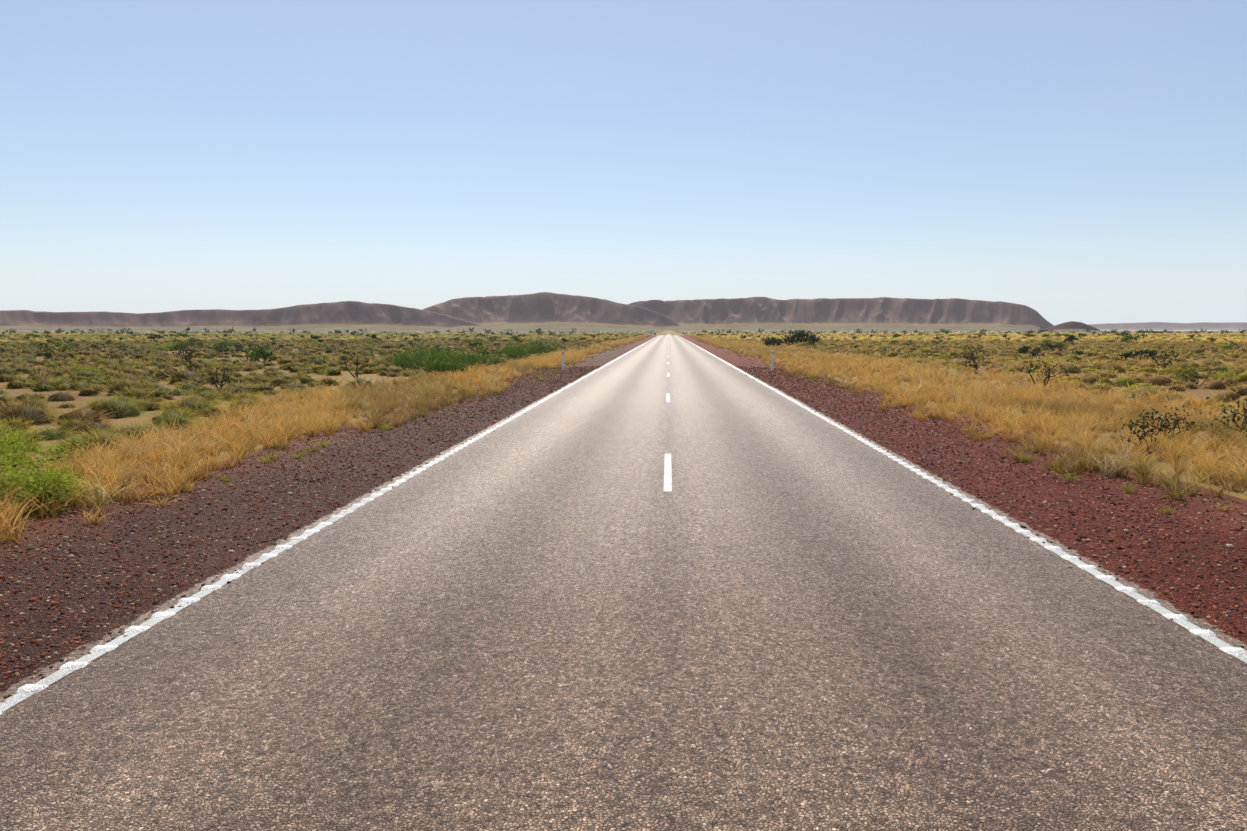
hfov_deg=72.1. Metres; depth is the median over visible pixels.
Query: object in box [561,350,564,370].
guide post
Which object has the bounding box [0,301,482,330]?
range
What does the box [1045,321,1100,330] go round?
range hill
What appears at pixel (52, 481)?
shrub
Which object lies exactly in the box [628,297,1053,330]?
range
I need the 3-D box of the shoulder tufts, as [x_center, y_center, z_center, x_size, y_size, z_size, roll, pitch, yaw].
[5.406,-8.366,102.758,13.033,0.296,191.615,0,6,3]
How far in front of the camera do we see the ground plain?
26.37 m
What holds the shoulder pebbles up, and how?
on the road formation
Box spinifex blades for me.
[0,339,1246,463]
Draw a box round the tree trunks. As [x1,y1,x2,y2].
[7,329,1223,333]
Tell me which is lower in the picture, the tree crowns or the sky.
the tree crowns
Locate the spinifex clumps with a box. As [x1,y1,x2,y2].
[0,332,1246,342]
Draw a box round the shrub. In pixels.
[0,330,1246,517]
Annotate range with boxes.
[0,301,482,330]
[423,292,679,330]
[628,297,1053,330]
[1089,322,1246,329]
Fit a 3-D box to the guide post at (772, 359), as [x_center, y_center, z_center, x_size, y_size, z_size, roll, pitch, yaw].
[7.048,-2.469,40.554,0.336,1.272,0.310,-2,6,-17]
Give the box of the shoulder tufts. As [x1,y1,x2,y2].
[144,338,1244,513]
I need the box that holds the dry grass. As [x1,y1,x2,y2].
[0,334,1246,543]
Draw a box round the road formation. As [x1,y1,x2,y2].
[0,334,1246,830]
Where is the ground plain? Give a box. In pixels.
[0,330,1246,523]
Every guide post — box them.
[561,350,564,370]
[770,350,773,370]
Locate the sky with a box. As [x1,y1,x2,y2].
[0,0,1246,325]
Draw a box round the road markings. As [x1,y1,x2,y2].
[0,336,1246,713]
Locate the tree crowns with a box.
[0,327,1246,334]
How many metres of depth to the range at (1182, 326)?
21620.04 m
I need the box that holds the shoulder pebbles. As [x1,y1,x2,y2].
[0,366,1246,701]

